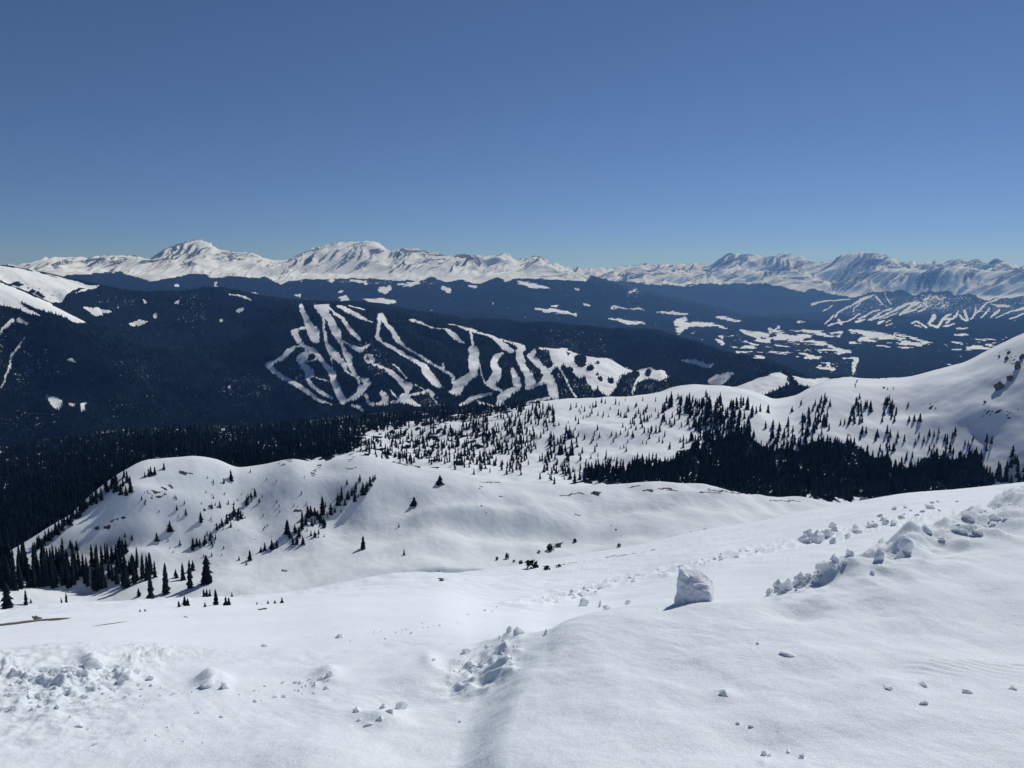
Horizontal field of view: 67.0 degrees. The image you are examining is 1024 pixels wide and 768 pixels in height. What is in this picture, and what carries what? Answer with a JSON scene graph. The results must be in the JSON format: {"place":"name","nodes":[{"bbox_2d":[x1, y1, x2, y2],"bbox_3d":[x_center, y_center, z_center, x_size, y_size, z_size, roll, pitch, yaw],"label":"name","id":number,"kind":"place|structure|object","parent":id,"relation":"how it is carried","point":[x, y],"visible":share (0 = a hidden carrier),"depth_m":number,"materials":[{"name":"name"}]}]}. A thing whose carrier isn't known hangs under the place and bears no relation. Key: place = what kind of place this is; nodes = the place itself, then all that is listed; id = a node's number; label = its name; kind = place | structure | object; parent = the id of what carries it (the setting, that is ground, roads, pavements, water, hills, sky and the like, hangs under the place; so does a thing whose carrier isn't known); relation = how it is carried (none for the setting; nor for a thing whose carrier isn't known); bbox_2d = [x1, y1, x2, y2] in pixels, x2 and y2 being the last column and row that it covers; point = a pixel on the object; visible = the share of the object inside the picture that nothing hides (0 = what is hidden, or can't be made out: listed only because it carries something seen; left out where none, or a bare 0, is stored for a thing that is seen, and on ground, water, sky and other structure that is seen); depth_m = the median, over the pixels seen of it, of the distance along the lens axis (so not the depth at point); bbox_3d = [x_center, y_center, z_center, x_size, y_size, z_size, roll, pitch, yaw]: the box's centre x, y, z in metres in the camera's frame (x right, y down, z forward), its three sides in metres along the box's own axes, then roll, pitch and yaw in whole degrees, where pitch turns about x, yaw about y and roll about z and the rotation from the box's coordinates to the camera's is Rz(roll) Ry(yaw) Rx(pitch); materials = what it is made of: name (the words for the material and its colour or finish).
{"place":"outdoors","nodes":[
{"label":"outdoors","id":0,"kind":"place"},
{"bbox_2d":[0,456,843,608],"bbox_3d":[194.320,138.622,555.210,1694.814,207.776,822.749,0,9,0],"label":"snow hill","id":1,"kind":"structure","parent":0,"point":[457,522],"depth_m":483.31,"materials":[{"name":"snow"}]},
{"bbox_2d":[0,558,5,588],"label":"conifer tree","id":2,"kind":"object","parent":1,"relation":"on","point":[2,575],"visible":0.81,"depth_m":382.11,"materials":[{"name":"green plant"}]},
{"bbox_2d":[0,580,13,609],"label":"conifer tree","id":3,"kind":"object","parent":1,"relation":"on","point":[7,603],"visible":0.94,"depth_m":360.60,"materials":[{"name":"green plant"}]},
{"bbox_2d":[5,555,12,589],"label":"conifer tree","id":4,"kind":"object","parent":1,"relation":"on","point":[9,577],"visible":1,"depth_m":383.85,"materials":[{"name":"green plant"}]},
{"bbox_2d":[5,539,15,571],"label":"conifer tree","id":5,"kind":"object","parent":1,"relation":"on","point":[7,549],"visible":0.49,"depth_m":393.48,"materials":[{"name":"green plant"}]},
{"bbox_2d":[11,549,15,568],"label":"conifer tree","id":6,"kind":"object","parent":1,"relation":"on","point":[12,558],"visible":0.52,"depth_m":390.67,"materials":[{"name":"green plant"}]},
{"bbox_2d":[11,563,18,590],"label":"conifer tree","id":7,"kind":"object","parent":1,"relation":"on","point":[14,578],"visible":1,"depth_m":384.38,"materials":[{"name":"green plant"}]},
{"bbox_2d":[17,543,21,571],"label":"conifer tree","id":8,"kind":"object","parent":1,"relation":"on","point":[18,550],"visible":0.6,"depth_m":395.08,"materials":[{"name":"green plant"}]},
{"bbox_2d":[16,561,23,588],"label":"conifer tree","id":9,"kind":"object","parent":1,"relation":"on","point":[20,579],"visible":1,"depth_m":388.08,"materials":[{"name":"green plant"}]},
{"bbox_2d":[20,548,26,578],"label":"conifer tree","id":10,"kind":"object","parent":1,"relation":"on","point":[23,567],"visible":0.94,"depth_m":396.00,"materials":[{"name":"green plant"}]},
{"bbox_2d":[20,537,30,569],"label":"conifer tree","id":11,"kind":"object","parent":1,"relation":"on","point":[21,546],"visible":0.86,"depth_m":398.55,"materials":[{"name":"green plant"}]},
{"bbox_2d":[23,590,27,604],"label":"conifer tree","id":12,"kind":"object","parent":1,"relation":"on","point":[25,602],"visible":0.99,"depth_m":373.01,"materials":[{"name":"green plant"}]},
{"bbox_2d":[25,564,31,587],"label":"conifer tree","id":13,"kind":"object","parent":1,"relation":"on","point":[28,580],"visible":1,"depth_m":392.54,"materials":[{"name":"green plant"}]},
{"bbox_2d":[30,548,37,576],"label":"conifer tree","id":14,"kind":"object","parent":1,"relation":"on","point":[33,556],"visible":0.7,"depth_m":399.68,"materials":[{"name":"green plant"}]},
{"bbox_2d":[30,562,38,587],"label":"conifer tree","id":15,"kind":"object","parent":1,"relation":"on","point":[34,582],"visible":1,"depth_m":394.11,"materials":[{"name":"green plant"}]},
{"bbox_2d":[36,561,44,587],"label":"conifer tree","id":16,"kind":"object","parent":1,"relation":"on","point":[39,579],"visible":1,"depth_m":397.03,"materials":[{"name":"green plant"}]},
{"bbox_2d":[41,557,46,585],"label":"conifer tree","id":17,"kind":"object","parent":1,"relation":"on","point":[43,569],"visible":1,"depth_m":398.94,"materials":[{"name":"green plant"}]},
{"bbox_2d":[39,540,48,570],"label":"conifer tree","id":18,"kind":"object","parent":1,"relation":"on","point":[42,548],"visible":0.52,"depth_m":404.30,"materials":[{"name":"green plant"}]},
{"bbox_2d":[45,560,49,586],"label":"conifer tree","id":19,"kind":"object","parent":1,"relation":"on","point":[47,577],"visible":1,"depth_m":399.98,"materials":[{"name":"green plant"}]},
{"bbox_2d":[48,560,58,588],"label":"conifer tree","id":20,"kind":"object","parent":1,"relation":"on","point":[53,580],"visible":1,"depth_m":400.52,"materials":[{"name":"green plant"}]},
{"bbox_2d":[53,563,58,584],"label":"conifer tree","id":21,"kind":"object","parent":1,"relation":"on","point":[54,570],"visible":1,"depth_m":402.69,"materials":[{"name":"green plant"}]},
{"bbox_2d":[54,546,58,570],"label":"conifer tree","id":22,"kind":"object","parent":1,"relation":"on","point":[56,560],"visible":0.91,"depth_m":408.02,"materials":[{"name":"green plant"}]},
{"bbox_2d":[56,547,61,573],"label":"conifer tree","id":23,"kind":"object","parent":1,"relation":"on","point":[59,557],"visible":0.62,"depth_m":407.72,"materials":[{"name":"green plant"}]},
{"bbox_2d":[59,560,65,585],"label":"conifer tree","id":24,"kind":"object","parent":1,"relation":"on","point":[62,577],"visible":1,"depth_m":404.43,"materials":[{"name":"green plant"}]},
{"bbox_2d":[61,550,65,573],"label":"conifer tree","id":25,"kind":"object","parent":1,"relation":"on","point":[63,559],"visible":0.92,"depth_m":406.94,"materials":[{"name":"green plant"}]},
{"bbox_2d":[65,549,70,571],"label":"conifer tree","id":26,"kind":"object","parent":1,"relation":"on","point":[66,555],"visible":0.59,"depth_m":410.70,"materials":[{"name":"green plant"}]},
{"bbox_2d":[64,560,72,588],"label":"conifer tree","id":27,"kind":"object","parent":1,"relation":"on","point":[68,583],"visible":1,"depth_m":405.07,"materials":[{"name":"green plant"}]},
{"bbox_2d":[70,555,76,584],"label":"conifer tree","id":28,"kind":"object","parent":1,"relation":"on","point":[73,577],"visible":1,"depth_m":407.04,"materials":[{"name":"green plant"}]},
{"bbox_2d":[74,554,79,580],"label":"conifer tree","id":29,"kind":"object","parent":1,"relation":"on","point":[76,570],"visible":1,"depth_m":409.74,"materials":[{"name":"green plant"}]},
{"bbox_2d":[76,550,82,576],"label":"conifer tree","id":30,"kind":"object","parent":1,"relation":"on","point":[79,566],"visible":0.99,"depth_m":411.37,"materials":[{"name":"green plant"}]},
{"bbox_2d":[82,563,85,583],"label":"conifer tree","id":31,"kind":"object","parent":1,"relation":"on","point":[83,574],"visible":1,"depth_m":410.17,"materials":[{"name":"green plant"}]},
{"bbox_2d":[85,565,88,586],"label":"conifer tree","id":32,"kind":"object","parent":1,"relation":"on","point":[87,579],"visible":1,"depth_m":409.27,"materials":[{"name":"green plant"}]},
{"bbox_2d":[89,544,94,567],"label":"conifer tree","id":33,"kind":"object","parent":1,"relation":"on","point":[91,560],"visible":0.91,"depth_m":416.70,"materials":[{"name":"green plant"}]},
{"bbox_2d":[90,566,94,589],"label":"conifer tree","id":34,"kind":"object","parent":1,"relation":"on","point":[92,585],"visible":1,"depth_m":408.19,"materials":[{"name":"green plant"}]},
{"bbox_2d":[93,567,98,591],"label":"conifer tree","id":35,"kind":"object","parent":1,"relation":"on","point":[96,587],"visible":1,"depth_m":407.72,"materials":[{"name":"green plant"}]},
{"bbox_2d":[94,548,98,572],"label":"conifer tree","id":36,"kind":"object","parent":1,"relation":"on","point":[96,559],"visible":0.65,"depth_m":413.66,"materials":[{"name":"green plant"}]},
{"bbox_2d":[97,568,103,589],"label":"conifer tree","id":37,"kind":"object","parent":1,"relation":"on","point":[100,584],"visible":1,"depth_m":408.54,"materials":[{"name":"green plant"}]},
{"bbox_2d":[99,545,103,564],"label":"conifer tree","id":38,"kind":"object","parent":1,"relation":"on","point":[101,556],"visible":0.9,"depth_m":418.42,"materials":[{"name":"green plant"}]},
{"bbox_2d":[102,569,106,587],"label":"conifer tree","id":39,"kind":"object","parent":1,"relation":"on","point":[105,582],"visible":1,"depth_m":409.47,"materials":[{"name":"green plant"}]},
{"bbox_2d":[104,542,106,563],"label":"conifer tree","id":40,"kind":"object","parent":1,"relation":"on","point":[105,557],"visible":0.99,"depth_m":419.39,"materials":[{"name":"green plant"}]},
{"bbox_2d":[106,558,110,578],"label":"conifer tree","id":41,"kind":"object","parent":1,"relation":"on","point":[108,573],"visible":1,"depth_m":414.14,"materials":[{"name":"green plant"}]},
{"bbox_2d":[114,563,119,584],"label":"conifer tree","id":42,"kind":"object","parent":1,"relation":"on","point":[116,579],"visible":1,"depth_m":412.09,"materials":[{"name":"green plant"}]},
{"bbox_2d":[116,553,120,573],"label":"conifer tree","id":43,"kind":"object","parent":1,"relation":"on","point":[118,564],"visible":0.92,"depth_m":417.01,"materials":[{"name":"green plant"}]},
{"bbox_2d":[118,547,122,569],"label":"conifer tree","id":44,"kind":"object","parent":1,"relation":"on","point":[120,559],"visible":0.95,"depth_m":418.57,"materials":[{"name":"green plant"}]},
{"bbox_2d":[122,563,127,588],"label":"conifer tree","id":45,"kind":"object","parent":1,"relation":"on","point":[124,579],"visible":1,"depth_m":407.76,"materials":[{"name":"green plant"}]},
{"bbox_2d":[125,563,130,587],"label":"conifer tree","id":46,"kind":"object","parent":1,"relation":"on","point":[128,584],"visible":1,"depth_m":409.27,"materials":[{"name":"green plant"}]},
{"bbox_2d":[128,476,133,492],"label":"conifer tree","id":47,"kind":"object","parent":1,"relation":"on","point":[131,489],"visible":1,"depth_m":441.31,"materials":[{"name":"green plant"}]},
{"bbox_2d":[132,562,137,583],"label":"conifer tree","id":48,"kind":"object","parent":1,"relation":"on","point":[134,576],"visible":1,"depth_m":412.08,"materials":[{"name":"green plant"}]},
{"bbox_2d":[140,557,143,578],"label":"conifer tree","id":49,"kind":"object","parent":1,"relation":"on","point":[141,571],"visible":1,"depth_m":417.22,"materials":[{"name":"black plant"}]},
{"bbox_2d":[144,560,148,580],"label":"conifer tree","id":50,"kind":"object","parent":1,"relation":"on","point":[146,573],"visible":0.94,"depth_m":415.65,"materials":[{"name":"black plant"}]},
{"bbox_2d":[147,552,152,573],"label":"conifer tree","id":51,"kind":"object","parent":1,"relation":"on","point":[150,562],"visible":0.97,"depth_m":420.72,"materials":[{"name":"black plant"}]},
{"bbox_2d":[146,572,154,598],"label":"conifer tree","id":52,"kind":"object","parent":1,"relation":"on","point":[150,590],"visible":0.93,"depth_m":390.11,"materials":[{"name":"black plant"}]},
{"bbox_2d":[153,562,157,577],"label":"conifer tree","id":53,"kind":"object","parent":1,"relation":"on","point":[154,572],"visible":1,"depth_m":419.12,"materials":[{"name":"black plant"}]},
{"bbox_2d":[161,563,171,594],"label":"conifer tree","id":54,"kind":"object","parent":1,"relation":"on","point":[165,587],"visible":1,"depth_m":400.46,"materials":[{"name":"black plant"}]},
{"bbox_2d":[180,563,185,580],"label":"conifer tree","id":55,"kind":"object","parent":1,"relation":"on","point":[182,577],"visible":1,"depth_m":420.74,"materials":[{"name":"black plant"}]},
{"bbox_2d":[185,561,193,588],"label":"conifer tree","id":56,"kind":"object","parent":1,"relation":"on","point":[189,583],"visible":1,"depth_m":406.00,"materials":[{"name":"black plant"}]},
{"bbox_2d":[200,555,212,584],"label":"conifer tree","id":57,"kind":"object","parent":1,"relation":"on","point":[206,575],"visible":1,"depth_m":409.31,"materials":[{"name":"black plant"}]},
{"bbox_2d":[283,520,289,534],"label":"conifer tree","id":58,"kind":"object","parent":1,"relation":"on","point":[286,529],"visible":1,"depth_m":468.21,"materials":[{"name":"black plant"}]},
{"bbox_2d":[300,512,303,529],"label":"conifer tree","id":59,"kind":"object","parent":1,"relation":"on","point":[302,523],"visible":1,"depth_m":473.30,"materials":[{"name":"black plant"}]},
{"bbox_2d":[319,497,325,514],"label":"conifer tree","id":60,"kind":"object","parent":1,"relation":"on","point":[322,508],"visible":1,"depth_m":488.38,"materials":[{"name":"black plant"}]},
{"bbox_2d":[0,265,900,445],"bbox_3d":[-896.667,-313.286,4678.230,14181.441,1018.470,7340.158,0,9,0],"label":"ski mountain","id":61,"kind":"structure","parent":0,"point":[73,300],"depth_m":4321.03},
{"bbox_2d":[0,285,811,445],"bbox_3d":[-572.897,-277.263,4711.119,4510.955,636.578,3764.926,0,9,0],"label":"distant forest","id":62,"kind":"object","parent":61,"relation":"on","point":[99,393],"visible":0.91,"depth_m":3874.43,"materials":[{"name":"plant"}]},
{"bbox_2d":[0,482,1023,647],"bbox_3d":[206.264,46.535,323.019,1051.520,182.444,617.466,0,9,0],"label":"snow slope","id":63,"kind":"structure","parent":0,"point":[520,596],"depth_m":30.30,"materials":[{"name":"snow"}]},
{"bbox_2d":[212,589,218,604],"bbox_3d":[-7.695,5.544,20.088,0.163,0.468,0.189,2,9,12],"label":"conifer tree","id":64,"kind":"object","parent":63,"relation":"on","point":[215,602],"visible":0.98,"depth_m":20.05,"materials":[{"name":"green plant"}]},
{"bbox_2d":[4,553,796,741],"bbox_3d":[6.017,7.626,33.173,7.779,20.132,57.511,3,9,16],"label":"snow debris","id":65,"kind":"object","parent":63,"relation":"on","point":[259,690],"visible":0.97,"depth_m":5.68,"materials":[{"name":"snow"}]},
{"bbox_2d":[0,485,1023,767],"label":"snow bank","id":66,"kind":"structure","parent":63,"relation":"on","point":[634,685],"depth_m":4.68,"materials":[{"name":"snow"}]},
{"bbox_2d":[0,665,13,673],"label":"snow chunk","id":67,"kind":"object","parent":66,"relation":"on","point":[6,669],"visible":0.55,"depth_m":6.34,"materials":[{"name":"snow"}]},
{"bbox_2d":[83,657,103,669],"bbox_3d":[-3.380,2.266,6.237,0.160,0.122,0.120,22,0,-20],"label":"snow chunk","id":68,"kind":"object","parent":66,"relation":"on","point":[91,663],"visible":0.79,"depth_m":6.20,"materials":[{"name":"snow"}]},
{"bbox_2d":[117,670,131,683],"bbox_3d":[-2.934,2.233,5.863,0.107,0.109,0.078,-3,9,-20],"label":"snow chunk","id":69,"kind":"object","parent":66,"relation":"on","point":[125,676],"visible":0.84,"depth_m":5.84,"materials":[{"name":"snow"}]},
{"bbox_2d":[198,674,217,688],"bbox_3d":[-2.184,2.155,5.592,0.148,0.073,0.120,-7,11,-39],"label":"snow chunk","id":70,"kind":"object","parent":66,"relation":"on","point":[209,682],"visible":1,"depth_m":5.57,"materials":[{"name":"snow"}]},
{"bbox_2d":[220,682,229,688],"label":"snow chunk","id":71,"kind":"object","parent":66,"relation":"on","point":[224,685],"visible":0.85,"depth_m":5.54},
{"bbox_2d":[325,671,334,677],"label":"snow chunk","id":72,"kind":"object","parent":66,"relation":"on","point":[329,674],"visible":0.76,"depth_m":5.82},
{"bbox_2d":[395,701,407,708],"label":"snow chunk","id":73,"kind":"object","parent":66,"relation":"on","point":[402,705],"visible":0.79,"depth_m":4.92,"materials":[{"name":"snow"}]},
{"bbox_2d":[462,648,472,653],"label":"snow chunk","id":74,"kind":"object","parent":66,"relation":"on","point":[466,650],"visible":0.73,"depth_m":6.54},
{"bbox_2d":[513,627,523,635],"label":"snow chunk","id":75,"kind":"object","parent":66,"relation":"on","point":[517,631],"visible":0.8,"depth_m":6.11,"materials":[{"name":"snow"}]},
{"bbox_2d":[674,564,713,604],"bbox_3d":[1.413,1.569,5.964,0.291,0.310,0.244,3,9,21],"label":"snow block","id":76,"kind":"object","parent":66,"relation":"on","point":[694,585],"depth_m":5.91,"materials":[{"name":"snow"}]},
{"bbox_2d":[719,689,727,696],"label":"snow chunk","id":77,"kind":"object","parent":66,"relation":"on","point":[722,692],"visible":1,"depth_m":4.03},
{"bbox_2d":[772,579,781,588],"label":"snow chunk","id":78,"kind":"object","parent":66,"relation":"on","point":[778,582],"visible":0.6,"depth_m":6.34,"materials":[{"name":"snow"}]},
{"bbox_2d":[780,581,791,588],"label":"snow chunk","id":79,"kind":"object","parent":66,"relation":"on","point":[786,585],"visible":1,"depth_m":6.16,"materials":[{"name":"snow"}]},
{"bbox_2d":[779,649,795,656],"bbox_3d":[1.626,1.588,4.547,0.086,0.035,0.115,8,1,-30],"label":"snow chunk","id":80,"kind":"object","parent":66,"relation":"on","point":[786,653],"visible":1,"depth_m":4.52,"materials":[{"name":"snow"}]},
{"bbox_2d":[815,560,833,570],"bbox_3d":[2.582,1.490,6.350,0.146,0.105,0.098,8,12,42],"label":"snow chunk","id":81,"kind":"object","parent":66,"relation":"on","point":[825,565],"visible":0.97,"depth_m":6.34,"materials":[{"name":"snow"}]},
{"bbox_2d":[829,553,839,563],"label":"snow chunk","id":82,"kind":"object","parent":66,"relation":"on","point":[834,558],"visible":0.91,"depth_m":6.33,"materials":[{"name":"snow"}]},
{"bbox_2d":[846,549,853,556],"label":"snow chunk","id":83,"kind":"object","parent":66,"relation":"on","point":[849,553],"visible":0.83,"depth_m":6.34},
{"bbox_2d":[874,548,884,560],"bbox_3d":[2.973,1.404,6.269,0.090,0.151,0.064,-3,16,7],"label":"snow chunk","id":84,"kind":"object","parent":66,"relation":"on","point":[879,554],"visible":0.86,"depth_m":6.24,"materials":[{"name":"snow"}]},
{"bbox_2d":[896,550,904,558],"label":"snow chunk","id":85,"kind":"object","parent":66,"relation":"on","point":[900,554],"visible":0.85,"depth_m":6.85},
{"bbox_2d":[897,538,913,551],"bbox_3d":[3.532,1.453,6.935,0.132,0.154,0.099,1,6,14],"label":"snow chunk","id":86,"kind":"object","parent":66,"relation":"on","point":[905,544],"visible":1,"depth_m":6.90,"materials":[{"name":"snow"}]},
{"bbox_2d":[921,525,932,534],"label":"snow chunk","id":87,"kind":"object","parent":66,"relation":"on","point":[927,530],"visible":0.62,"depth_m":7.47,"materials":[{"name":"snow"}]},
{"bbox_2d":[962,513,974,518],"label":"snow chunk","id":88,"kind":"object","parent":66,"relation":"on","point":[966,515],"visible":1,"depth_m":8.09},
{"bbox_2d":[989,515,1001,519],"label":"snow chunk","id":89,"kind":"object","parent":66,"relation":"on","point":[996,517],"visible":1,"depth_m":7.94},
{"bbox_2d":[524,559,538,568],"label":"dwarf conifer","id":90,"kind":"object","parent":63,"relation":"on","point":[530,562],"visible":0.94,"depth_m":95.27,"materials":[{"name":"plant"}]},
{"bbox_2d":[579,598,588,605],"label":"snow chunk","id":91,"kind":"object","parent":63,"relation":"on","point":[584,602],"visible":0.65,"depth_m":27.56,"materials":[{"name":"snow"}]},
{"bbox_2d":[808,529,824,543],"bbox_3d":[24.079,12.244,60.959,1.112,1.484,0.971,-1,9,-8],"label":"snow chunk","id":92,"kind":"object","parent":63,"relation":"on","point":[817,537],"visible":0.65,"depth_m":60.76,"materials":[{"name":"snow"}]},
{"bbox_2d":[824,529,833,537],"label":"snow chunk","id":93,"kind":"object","parent":63,"relation":"on","point":[828,533],"visible":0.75,"depth_m":63.67,"materials":[{"name":"snow"}]},
{"bbox_2d":[0,333,1023,533],"bbox_3d":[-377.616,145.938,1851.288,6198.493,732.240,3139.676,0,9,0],"label":"wooded hill","id":94,"kind":"structure","parent":0,"point":[946,399],"depth_m":1198.17,"materials":[{"name":"snow"}]},
{"bbox_2d":[0,380,1023,611],"bbox_3d":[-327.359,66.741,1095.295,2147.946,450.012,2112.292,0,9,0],"label":"conifer forest","id":95,"kind":"object","parent":94,"relation":"on","point":[19,512],"visible":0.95,"depth_m":1113.87,"materials":[{"name":"plant"}]},
{"bbox_2d":[830,480,834,496],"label":"conifer tree","id":96,"kind":"object","parent":94,"relation":"on","point":[832,490],"visible":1,"depth_m":997.81,"materials":[{"name":"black plant"}]},
{"bbox_2d":[861,480,865,497],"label":"conifer tree","id":97,"kind":"object","parent":94,"relation":"on","point":[863,493],"visible":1,"depth_m":1035.26,"materials":[{"name":"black plant"}]},
{"bbox_2d":[908,477,912,492],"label":"conifer tree","id":98,"kind":"object","parent":94,"relation":"on","point":[911,486],"visible":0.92,"depth_m":1050.82,"materials":[{"name":"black plant"}]},
{"bbox_2d":[993,381,1004,390],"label":"rock","id":99,"kind":"object","parent":94,"relation":"on","point":[999,385],"visible":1,"depth_m":1170.81,"materials":[{"name":"stone"}]},
{"bbox_2d":[1014,361,1020,369],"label":"rock","id":100,"kind":"object","parent":94,"relation":"on","point":[1017,365],"visible":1,"depth_m":1182.66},
{"bbox_2d":[0,0,1023,269],"label":"sky","id":101,"kind":"structure","parent":0,"point":[594,134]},
{"bbox_2d":[7,239,1023,376],"bbox_3d":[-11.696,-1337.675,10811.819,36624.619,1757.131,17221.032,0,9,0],"label":"mountain valley","id":102,"kind":"structure","parent":0,"point":[509,287],"depth_m":12595.27,"materials":[{"name":"snow"}]},
{"bbox_2d":[572,252,1023,315],"bbox_3d":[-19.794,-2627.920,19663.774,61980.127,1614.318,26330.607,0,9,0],"label":"mountain range","id":103,"kind":"structure","parent":0,"point":[859,284],"depth_m":19982.96,"materials":[{"name":"snow"}]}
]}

